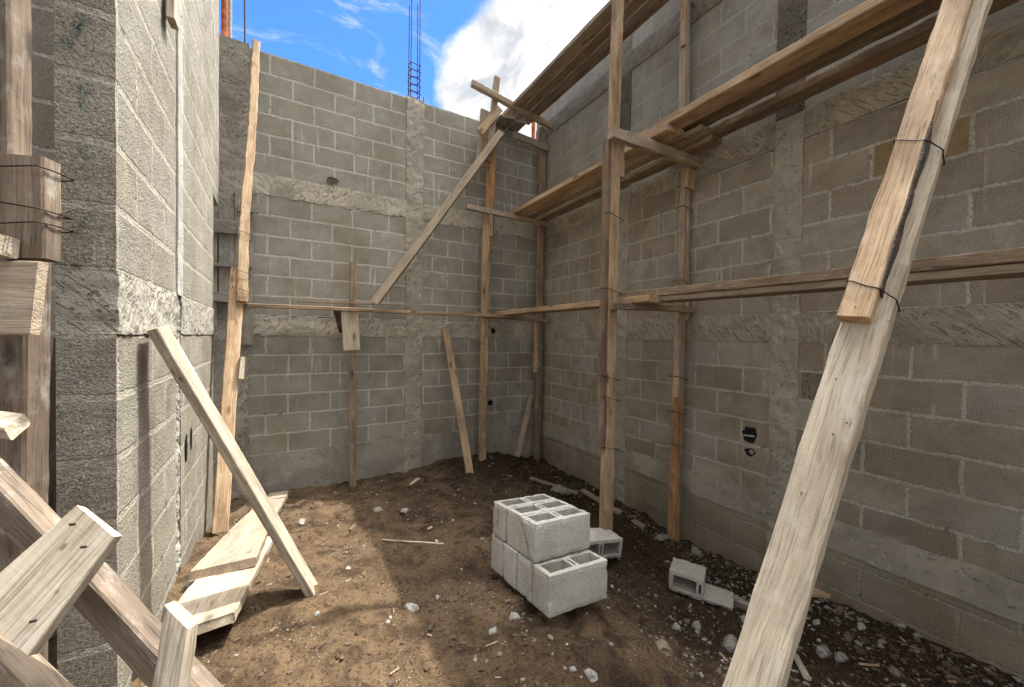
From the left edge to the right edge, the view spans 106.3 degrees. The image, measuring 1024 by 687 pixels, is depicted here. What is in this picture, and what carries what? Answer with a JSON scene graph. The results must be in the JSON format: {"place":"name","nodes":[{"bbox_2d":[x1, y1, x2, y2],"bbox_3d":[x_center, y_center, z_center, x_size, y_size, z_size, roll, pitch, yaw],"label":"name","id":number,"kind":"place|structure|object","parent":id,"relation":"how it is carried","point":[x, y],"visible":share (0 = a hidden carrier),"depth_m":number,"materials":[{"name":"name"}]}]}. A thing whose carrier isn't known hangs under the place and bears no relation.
{"place":"outdoors","nodes":[
{"label":"outdoors","id":0,"kind":"place"},
{"bbox_2d":[219,0,608,138],"label":"sky","id":1,"kind":"structure","parent":0,"point":[366,42],"materials":[{"name":"blue"}]},
{"bbox_2d":[531,121,535,138],"bbox_3d":[0.320,-2.988,5.782,0.058,1.050,0.060,0,1,-30],"label":"orange pipe","id":2,"kind":"object","parent":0,"point":[533,130],"depth_m":5.75,"materials":[{"name":"plastic"}]},
{"bbox_2d":[48,451,1022,686],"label":"ground","id":3,"kind":"structure","parent":0,"point":[300,631],"depth_m":2.01,"materials":[{"name":"soil"}]},
{"bbox_2d":[0,633,72,686],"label":"brace","id":4,"kind":"object","parent":3,"relation":"on","point":[19,667],"visible":0.77,"depth_m":0.68,"materials":[{"name":"brown wood"}]},
{"bbox_2d":[0,0,76,660],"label":"shoring post","id":5,"kind":"object","parent":3,"relation":"on","point":[31,213],"visible":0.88,"depth_m":1.00,"materials":[{"name":"brown wood"}]},
{"bbox_2d":[31,0,55,362],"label":"block wall","id":6,"kind":"structure","parent":3,"relation":"on","point":[42,94],"depth_m":1.66,"materials":[{"name":"grey concrete"}]},
{"bbox_2d":[48,338,55,642],"bbox_3d":[-1.507,0.603,1.242,0.064,1.247,0.032,6,-2,-30],"label":"shoring board","id":7,"kind":"object","parent":3,"relation":"on","point":[52,466],"visible":0.09,"depth_m":1.24,"materials":[{"name":"brown wood"}]},
{"bbox_2d":[0,457,223,686],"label":"brace","id":8,"kind":"object","parent":3,"relation":"on","point":[117,614],"visible":0.66,"depth_m":0.68,"materials":[{"name":"brown wood"}]},
{"bbox_2d":[0,411,29,439],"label":"batten","id":9,"kind":"object","parent":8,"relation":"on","point":[13,425],"visible":1,"depth_m":0.80,"materials":[{"name":"brown wood"}]},
{"bbox_2d":[0,505,121,655],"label":"nailed board","id":10,"kind":"object","parent":8,"relation":"attached to","point":[46,578],"visible":1,"depth_m":0.61,"materials":[{"name":"brown wood"}]},
{"bbox_2d":[54,0,218,686],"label":"block wall","id":11,"kind":"structure","parent":3,"relation":"on","point":[136,109],"depth_m":1.37,"materials":[{"name":"concrete"}]},
{"bbox_2d":[166,0,178,30],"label":"board","id":12,"kind":"object","parent":11,"relation":"attached to","point":[172,11],"depth_m":1.71,"materials":[{"name":"brown wood"}]},
{"bbox_2d":[152,601,197,686],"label":"stake","id":13,"kind":"object","parent":3,"relation":"on","point":[176,650],"visible":1,"depth_m":0.58,"materials":[{"name":"brown wood"}]},
{"bbox_2d":[184,581,193,586],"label":"rubble stone","id":14,"kind":"object","parent":3,"relation":"on","point":[190,583],"visible":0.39,"depth_m":1.90,"materials":[{"name":"grey stone"}]},
{"bbox_2d":[178,536,272,634],"bbox_3d":[-1.423,1.173,1.916,0.260,0.047,1.056,3,-8,-23],"label":"lying plank","id":15,"kind":"object","parent":3,"relation":"on","point":[210,603],"visible":0.53,"depth_m":1.71,"materials":[{"name":"grey wood"}]},
{"bbox_2d":[188,491,288,581],"bbox_3d":[-1.867,1.302,2.847,0.272,0.056,2.103,0,-10,-25],"label":"lying plank","id":16,"kind":"object","parent":15,"relation":"on","point":[240,544],"visible":0.74,"depth_m":2.15,"materials":[{"name":"grey wood"}]},
{"bbox_2d":[146,324,317,596],"bbox_3d":[-1.181,0.636,1.731,0.035,1.533,0.154,-24,20,-25],"label":"leaning board","id":17,"kind":"object","parent":3,"relation":"on","point":[176,360],"visible":0.94,"depth_m":1.64,"materials":[{"name":"brown wood"}]},
{"bbox_2d":[211,38,260,532],"bbox_3d":[-2.251,-0.781,3.208,0.154,4.228,1.185,0,1,-24],"label":"leaning post","id":18,"kind":"object","parent":3,"relation":"on","point":[234,362],"visible":0.96,"depth_m":3.06,"materials":[{"name":"beige wood"}]},
{"bbox_2d":[298,518,304,525],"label":"rubble stone","id":19,"kind":"object","parent":3,"relation":"on","point":[301,522],"visible":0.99,"depth_m":2.98,"materials":[{"name":"white stone"}]},
{"bbox_2d":[333,262,359,486],"bbox_3d":[-1.766,0.360,4.092,0.205,2.456,0.295,-1,2,-56],"label":"prop","id":20,"kind":"object","parent":3,"relation":"on","point":[347,324],"visible":0.97,"depth_m":4.10,"materials":[{"name":"brown wood"}]},
{"bbox_2d":[213,34,537,502],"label":"block wall","id":21,"kind":"structure","parent":3,"relation":"on","point":[364,177],"depth_m":4.30,"materials":[{"name":"concrete"}]},
{"bbox_2d":[221,0,231,37],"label":"pipe","id":22,"kind":"object","parent":21,"relation":"attached to","point":[226,17],"visible":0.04,"depth_m":3.67,"materials":[{"name":"orange plastic"}]},
{"bbox_2d":[213,188,258,344],"bbox_3d":[-2.654,-0.737,3.669,0.397,1.503,0.056,0,1,-30],"label":"formwork","id":23,"kind":"object","parent":21,"relation":"attached to","point":[225,224],"visible":0.66,"depth_m":3.65,"materials":[{"name":"brown wood"}]},
{"bbox_2d":[244,0,245,42],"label":"rebar","id":24,"kind":"object","parent":21,"relation":"attached to","point":[244,22],"depth_m":3.76,"materials":[{"name":"metal"}]},
{"bbox_2d":[407,0,420,99],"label":"rebar cage","id":25,"kind":"object","parent":21,"relation":"on","point":[417,77],"visible":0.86,"depth_m":4.59,"materials":[{"name":"metal"}]},
{"bbox_2d":[495,115,514,128],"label":"short plank","id":26,"kind":"object","parent":21,"relation":"on","point":[504,121],"visible":0.44,"depth_m":4.99,"materials":[{"name":"brown wood"}]},
{"bbox_2d":[506,120,526,131],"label":"short plank","id":27,"kind":"object","parent":21,"relation":"on","point":[516,125],"visible":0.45,"depth_m":5.07,"materials":[{"name":"brown wood"}]},
{"bbox_2d":[374,507,382,511],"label":"rubble stone","id":28,"kind":"object","parent":3,"relation":"on","point":[377,509],"visible":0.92,"depth_m":3.32,"materials":[{"name":"grey stone"}]},
{"bbox_2d":[401,508,408,513],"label":"rubble stone","id":29,"kind":"object","parent":3,"relation":"on","point":[404,510],"visible":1,"depth_m":3.19,"materials":[{"name":"grey stone"}]},
{"bbox_2d":[404,603,418,611],"bbox_3d":[-0.506,1.331,1.933,0.059,0.047,0.098,-11,18,-44],"label":"rubble stone","id":30,"kind":"object","parent":3,"relation":"on","point":[412,607],"visible":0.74,"depth_m":1.92,"materials":[{"name":"white stone"}]},
{"bbox_2d":[381,539,443,544],"bbox_3d":[-0.685,1.363,2.634,0.460,0.012,0.018,-2,0,11],"label":"stick","id":31,"kind":"object","parent":3,"relation":"on","point":[406,541],"visible":1,"depth_m":2.63,"materials":[{"name":"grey wood"}]},
{"bbox_2d":[409,478,419,485],"bbox_3d":[-1.048,1.486,4.128,0.037,0.020,0.177,1,2,14],"label":"wood scrap","id":32,"kind":"object","parent":3,"relation":"on","point":[413,482],"visible":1,"depth_m":4.11,"materials":[{"name":"beige wood"}]},
{"bbox_2d":[442,328,473,472],"bbox_3d":[-0.643,0.671,4.539,0.091,1.804,0.036,-8,-14,-16],"label":"leaning board","id":33,"kind":"object","parent":3,"relation":"on","point":[458,404],"visible":0.98,"depth_m":4.52,"materials":[{"name":"beige wood"}]},
{"bbox_2d":[476,76,501,460],"bbox_3d":[-0.330,-0.928,4.840,0.346,4.866,0.162,0,1,-30],"label":"scaffold post","id":34,"kind":"object","parent":3,"relation":"on","point":[486,127],"visible":0.77,"depth_m":4.81,"materials":[{"name":"beige wood"}]},
{"bbox_2d":[371,129,504,304],"bbox_3d":[-0.804,-1.537,4.462,0.098,2.669,0.044,31,-14,2],"label":"brace","id":35,"kind":"object","parent":34,"relation":"attached to","point":[417,245],"visible":1,"depth_m":4.41,"materials":[{"name":"brown wood"}]},
{"bbox_2d":[463,312,548,321],"bbox_3d":[-0.045,-0.336,4.938,1.237,0.055,0.053,2,0,-30],"label":"cross piece","id":36,"kind":"object","parent":34,"relation":"attached to","point":[531,319],"visible":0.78,"depth_m":5.03,"materials":[{"name":"brown wood"}]},
{"bbox_2d":[248,303,514,317],"bbox_3d":[-1.236,-0.351,4.256,2.809,0.043,0.093,1,1,-27],"label":"ledger","id":37,"kind":"object","parent":36,"relation":"attached to","point":[255,305],"visible":1,"depth_m":4.07,"materials":[{"name":"beige wood"}]},
{"bbox_2d":[296,301,400,304],"bbox_3d":[-1.704,-0.428,4.081,1.035,0.018,0.052,-2,2,-30],"label":"batten","id":38,"kind":"object","parent":37,"relation":"on","point":[341,303],"visible":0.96,"depth_m":4.02,"materials":[{"name":"brown wood"}]},
{"bbox_2d":[466,204,549,226],"bbox_3d":[-0.021,-1.634,4.924,1.219,0.065,0.053,2,0,-30],"label":"cross piece","id":39,"kind":"object","parent":34,"relation":"attached to","point":[475,208],"visible":1,"depth_m":4.88,"materials":[{"name":"brown wood"}]},
{"bbox_2d":[509,123,683,215],"bbox_3d":[0.642,-1.667,4.025,0.206,0.053,2.483,0,1,-30],"label":"plank","id":40,"kind":"object","parent":39,"relation":"on","point":[667,133],"visible":0.81,"depth_m":3.81,"materials":[{"name":"beige wood"}]},
{"bbox_2d":[517,158,601,207],"bbox_3d":[0.593,-1.724,4.122,0.140,0.027,2.102,0,0,-30],"label":"plank","id":41,"kind":"object","parent":40,"relation":"on","point":[600,159],"visible":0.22,"depth_m":3.94,"materials":[{"name":"brown wood"}]},
{"bbox_2d":[638,0,922,135],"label":"plank","id":42,"kind":"object","parent":40,"relation":"on","point":[858,19],"visible":0.86,"depth_m":2.23,"materials":[{"name":"beige wood"}]},
{"bbox_2d":[526,124,710,217],"bbox_3d":[0.835,-1.671,4.078,0.125,0.046,2.624,0,1,-30],"label":"plank","id":43,"kind":"object","parent":39,"relation":"on","point":[696,133],"visible":0.61,"depth_m":3.51,"materials":[{"name":"brown wood"}]},
{"bbox_2d":[682,0,942,132],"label":"plank","id":44,"kind":"object","parent":43,"relation":"on","point":[908,17],"visible":0.59,"depth_m":2.26,"materials":[{"name":"brown wood"}]},
{"bbox_2d":[535,134,721,220],"bbox_3d":[0.974,-1.650,4.182,0.161,0.053,2.624,0,1,-30],"label":"plank","id":45,"kind":"object","parent":39,"relation":"on","point":[704,144],"visible":0.77,"depth_m":3.67,"materials":[{"name":"brown wood"}]},
{"bbox_2d":[655,0,1020,159],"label":"plank","id":46,"kind":"object","parent":45,"relation":"on","point":[904,42],"visible":0.62,"depth_m":2.35,"materials":[{"name":"brown wood"}]},
{"bbox_2d":[470,79,552,129],"bbox_3d":[0.022,-3.042,4.920,1.190,0.082,0.064,10,-4,-30],"label":"cross piece","id":47,"kind":"object","parent":34,"relation":"attached to","point":[501,99],"visible":0.98,"depth_m":4.86,"materials":[{"name":"brown wood"}]},
{"bbox_2d":[501,0,630,116],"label":"plank","id":48,"kind":"object","parent":47,"relation":"on","point":[597,23],"visible":0.92,"depth_m":4.00,"materials":[{"name":"brown wood"}]},
{"bbox_2d":[514,0,645,119],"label":"plank","id":49,"kind":"object","parent":47,"relation":"on","point":[631,7],"visible":0.67,"depth_m":4.05,"materials":[{"name":"brown wood"}]},
{"bbox_2d":[521,0,658,120],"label":"plank","id":50,"kind":"object","parent":47,"relation":"on","point":[636,15],"visible":0.72,"depth_m":4.03,"materials":[{"name":"brown wood"}]},
{"bbox_2d":[527,0,668,124],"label":"plank","id":51,"kind":"object","parent":47,"relation":"on","point":[648,14],"visible":0.69,"depth_m":4.06,"materials":[{"name":"brown wood"}]},
{"bbox_2d":[489,626,497,633],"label":"rubble stone","id":52,"kind":"object","parent":3,"relation":"on","point":[494,630],"visible":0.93,"depth_m":1.75,"materials":[{"name":"white stone"}]},
{"bbox_2d":[491,534,507,575],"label":"concrete block","id":53,"kind":"object","parent":3,"relation":"on","point":[497,546],"depth_m":2.26,"materials":[{"name":"grey concrete"}]},
{"bbox_2d":[493,494,556,540],"bbox_3d":[0.084,1.073,2.386,0.394,0.196,0.147,5,-7,-32],"label":"concrete block","id":54,"kind":"object","parent":53,"relation":"on","point":[500,512],"depth_m":2.31,"materials":[{"name":"grey concrete"}]},
{"bbox_2d":[503,543,519,588],"bbox_3d":[0.148,1.258,2.246,0.392,0.197,0.147,5,-7,-31],"label":"concrete block","id":55,"kind":"object","parent":3,"relation":"on","point":[510,553],"depth_m":2.13,"materials":[{"name":"grey concrete"}]},
{"bbox_2d":[507,499,572,551],"bbox_3d":[0.168,1.062,2.264,0.392,0.197,0.147,5,-7,-32],"label":"concrete block","id":56,"kind":"object","parent":55,"relation":"on","point":[515,514],"depth_m":2.20,"materials":[{"name":"grey concrete"}]},
{"bbox_2d":[509,612,520,619],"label":"rubble stone","id":57,"kind":"object","parent":3,"relation":"on","point":[514,616],"visible":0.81,"depth_m":1.89,"materials":[{"name":"grey stone"}]},
{"bbox_2d":[515,395,533,457],"bbox_3d":[0.169,1.096,5.164,0.072,0.866,0.033,26,-30,-20],"label":"leaning board","id":58,"kind":"object","parent":3,"relation":"on","point":[524,427],"visible":1,"depth_m":5.14,"materials":[{"name":"brown wood"}]},
{"bbox_2d":[532,127,545,460],"bbox_3d":[0.375,-0.630,5.301,0.153,4.653,0.116,0,1,-30],"label":"scaffold post","id":59,"kind":"object","parent":3,"relation":"on","point":[537,355],"visible":0.9,"depth_m":5.27,"materials":[{"name":"brown wood"}]},
{"bbox_2d":[513,131,548,151],"bbox_3d":[0.257,-2.682,5.102,0.563,0.093,0.032,2,0,-33],"label":"short plank","id":60,"kind":"object","parent":59,"relation":"attached to","point":[518,136],"visible":1,"depth_m":5.08,"materials":[{"name":"brown wood"}]},
{"bbox_2d":[517,549,587,602],"bbox_3d":[0.228,1.247,2.121,0.392,0.197,0.147,5,-7,-31],"label":"concrete block","id":61,"kind":"object","parent":3,"relation":"on","point":[525,564],"depth_m":2.02,"materials":[{"name":"grey concrete"}]},
{"bbox_2d":[520,506,589,562],"bbox_3d":[0.242,1.051,2.136,0.394,0.197,0.147,5,-7,-32],"label":"concrete block","id":62,"kind":"object","parent":61,"relation":"on","point":[545,535],"depth_m":2.07,"materials":[{"name":"grey concrete"}]},
{"bbox_2d":[529,476,578,494],"bbox_3d":[0.461,1.588,4.296,0.583,0.021,0.063,8,4,30],"label":"wood scrap","id":63,"kind":"object","parent":3,"relation":"on","point":[574,492],"visible":0.7,"depth_m":4.32,"materials":[{"name":"brown wood"}]},
{"bbox_2d":[550,484,571,495],"bbox_3d":[0.521,1.573,4.132,0.232,0.124,0.168,-7,-7,14],"label":"rubble stone","id":64,"kind":"object","parent":3,"relation":"on","point":[561,490],"visible":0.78,"depth_m":4.07,"materials":[{"name":"grey stone"}]},
{"bbox_2d":[532,550,606,617],"bbox_3d":[0.306,1.236,1.995,0.392,0.197,0.147,5,-7,-31],"label":"concrete block","id":65,"kind":"object","parent":3,"relation":"on","point":[566,584],"depth_m":1.93,"materials":[{"name":"grey concrete"}]},
{"bbox_2d":[569,666,576,671],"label":"rubble stone","id":66,"kind":"object","parent":3,"relation":"on","point":[572,668],"visible":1,"depth_m":1.58,"materials":[{"name":"grey stone"}]},
{"bbox_2d":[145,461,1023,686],"bbox_3d":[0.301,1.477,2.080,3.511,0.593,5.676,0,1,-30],"label":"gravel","id":67,"kind":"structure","parent":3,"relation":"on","point":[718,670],"depth_m":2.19,"materials":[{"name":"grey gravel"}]},
{"bbox_2d":[584,668,597,682],"bbox_3d":[0.323,1.347,1.559,0.057,0.040,0.068,0,1,-29],"label":"rubble stone","id":68,"kind":"object","parent":3,"relation":"on","point":[591,675],"visible":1,"depth_m":1.55,"materials":[{"name":"grey stone"}]},
{"bbox_2d":[202,455,1003,686],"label":"earth clods","id":69,"kind":"object","parent":3,"relation":"on","point":[389,683],"visible":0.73,"depth_m":1.97,"materials":[{"name":"brown soil"}]},
{"bbox_2d":[587,528,622,558],"bbox_3d":[0.600,1.482,2.842,0.392,0.147,0.197,8,-2,-23],"label":"concrete block","id":70,"kind":"object","parent":3,"relation":"on","point":[600,538],"depth_m":2.82,"materials":[{"name":"grey concrete"}]},
{"bbox_2d":[596,0,624,545],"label":"scaffold post","id":71,"kind":"object","parent":3,"relation":"on","point":[613,168],"visible":0.97,"depth_m":2.94,"materials":[{"name":"beige wood"}]},
{"bbox_2d":[608,301,695,312],"bbox_3d":[1.161,-0.288,3.109,0.982,0.061,0.052,0,1,-30],"label":"cross piece","id":72,"kind":"object","parent":71,"relation":"attached to","point":[646,307],"visible":0.96,"depth_m":3.05,"materials":[{"name":"brown wood"}]},
{"bbox_2d":[494,295,667,315],"bbox_3d":[0.481,-0.357,3.933,0.229,0.055,2.474,0,1,-30],"label":"plank","id":73,"kind":"object","parent":72,"relation":"on","point":[641,299],"visible":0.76,"depth_m":3.58,"materials":[{"name":"beige wood"}]},
{"bbox_2d":[659,263,1023,302],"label":"plank","id":74,"kind":"object","parent":72,"relation":"on","point":[1006,271],"visible":0.77,"depth_m":1.93,"materials":[{"name":"brown wood"}]},
{"bbox_2d":[617,247,1023,297],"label":"plank","id":75,"kind":"object","parent":74,"relation":"on","point":[992,257],"visible":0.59,"depth_m":1.94,"materials":[{"name":"brown wood"}]},
{"bbox_2d":[580,489,645,527],"bbox_3d":[0.999,1.668,3.922,0.074,0.022,0.849,0,4,-31],"label":"wood scrap","id":76,"kind":"object","parent":3,"relation":"on","point":[597,500],"visible":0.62,"depth_m":3.87,"materials":[{"name":"brown wood"}]},
{"bbox_2d":[259,456,1006,686],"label":"wood chips","id":77,"kind":"object","parent":3,"relation":"on","point":[720,653],"visible":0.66,"depth_m":2.02,"materials":[{"name":"brown wood"}]},
{"bbox_2d":[654,534,667,540],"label":"rubble stone","id":78,"kind":"object","parent":3,"relation":"on","point":[659,537],"visible":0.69,"depth_m":3.37,"materials":[{"name":"grey stone"}]},
{"bbox_2d":[655,639,672,655],"bbox_3d":[0.743,1.497,1.880,0.089,0.058,0.086,-10,1,21],"label":"rubble stone","id":79,"kind":"object","parent":3,"relation":"on","point":[663,646],"visible":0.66,"depth_m":1.86,"materials":[{"name":"brown stone"}]},
{"bbox_2d":[672,622,680,631],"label":"rubble stone","id":80,"kind":"object","parent":3,"relation":"on","point":[675,626],"visible":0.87,"depth_m":2.25,"materials":[{"name":"grey stone"}]},
{"bbox_2d":[667,0,695,540],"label":"scaffold post","id":81,"kind":"object","parent":3,"relation":"on","point":[688,180],"visible":0.91,"depth_m":3.36,"materials":[{"name":"orange wood"}]},
{"bbox_2d":[607,125,699,168],"bbox_3d":[1.162,-1.562,3.080,1.019,0.093,0.058,0,1,-30],"label":"cross piece","id":82,"kind":"object","parent":81,"relation":"attached to","point":[638,142],"visible":1,"depth_m":3.02,"materials":[{"name":"brown wood"}]},
{"bbox_2d":[691,621,700,630],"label":"rubble stone","id":83,"kind":"object","parent":3,"relation":"on","point":[696,625],"visible":0.93,"depth_m":2.34,"materials":[{"name":"grey stone"}]},
{"bbox_2d":[691,546,702,556],"bbox_3d":[1.506,1.696,3.128,0.083,0.056,0.106,9,4,-27],"label":"rubble stone","id":84,"kind":"object","parent":3,"relation":"on","point":[695,550],"visible":0.96,"depth_m":3.10,"materials":[{"name":"grey stone"}]},
{"bbox_2d":[669,557,733,610],"bbox_3d":[1.291,1.633,2.621,0.392,0.146,0.198,3,1,31],"label":"broken block","id":85,"kind":"object","parent":3,"relation":"on","point":[688,578],"depth_m":2.61,"materials":[{"name":"grey concrete"}]},
{"bbox_2d":[722,634,737,652],"bbox_3d":[1.232,1.695,2.173,0.112,0.063,0.087,0,1,-29],"label":"rubble stone","id":86,"kind":"object","parent":3,"relation":"on","point":[730,642],"visible":0.8,"depth_m":2.15,"materials":[{"name":"grey stone"}]},
{"bbox_2d":[731,595,749,610],"bbox_3d":[1.512,1.705,2.506,0.053,0.051,0.141,0,-6,-28],"label":"wood scrap","id":87,"kind":"object","parent":3,"relation":"on","point":[741,602],"visible":0.64,"depth_m":2.51,"materials":[{"name":"wood"}]},
{"bbox_2d":[536,0,1023,680],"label":"block wall","id":88,"kind":"structure","parent":3,"relation":"on","point":[926,538],"depth_m":2.65,"materials":[{"name":"concrete"}]},
{"bbox_2d":[794,654,810,680],"bbox_3d":[1.452,1.621,1.933,0.034,0.014,0.352,1,-20,29],"label":"wood scrap","id":89,"kind":"object","parent":3,"relation":"on","point":[802,668],"visible":0.89,"depth_m":1.89,"materials":[{"name":"beige wood"}]},
{"bbox_2d":[812,587,830,598],"bbox_3d":[2.066,1.657,2.550,0.258,0.032,0.075,-4,0,14],"label":"wood scrap","id":90,"kind":"object","parent":3,"relation":"on","point":[817,593],"visible":0.32,"depth_m":2.53,"materials":[{"name":"brown wood"}]},
{"bbox_2d":[816,645,830,657],"bbox_3d":[1.684,1.665,2.076,0.065,0.047,0.104,2,1,43],"label":"rubble stone","id":91,"kind":"object","parent":3,"relation":"on","point":[822,651],"visible":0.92,"depth_m":2.06,"materials":[{"name":"grey stone"}]},
{"bbox_2d":[651,550,1021,686],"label":"rubble","id":92,"kind":"object","parent":3,"relation":"on","point":[880,642],"visible":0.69,"depth_m":2.12,"materials":[{"name":"grey stone"}]},
{"bbox_2d":[834,651,848,661],"bbox_3d":[1.720,1.644,2.002,0.060,0.045,0.086,-11,0,36],"label":"rubble stone","id":93,"kind":"object","parent":3,"relation":"on","point":[839,656],"visible":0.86,"depth_m":2.00,"materials":[{"name":"grey stone"}]},
{"bbox_2d":[722,0,992,686],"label":"raking shore","id":94,"kind":"structure","parent":3,"relation":"on","point":[771,631],"depth_m":1.08,"materials":[{"name":"brown wood"}]}
]}

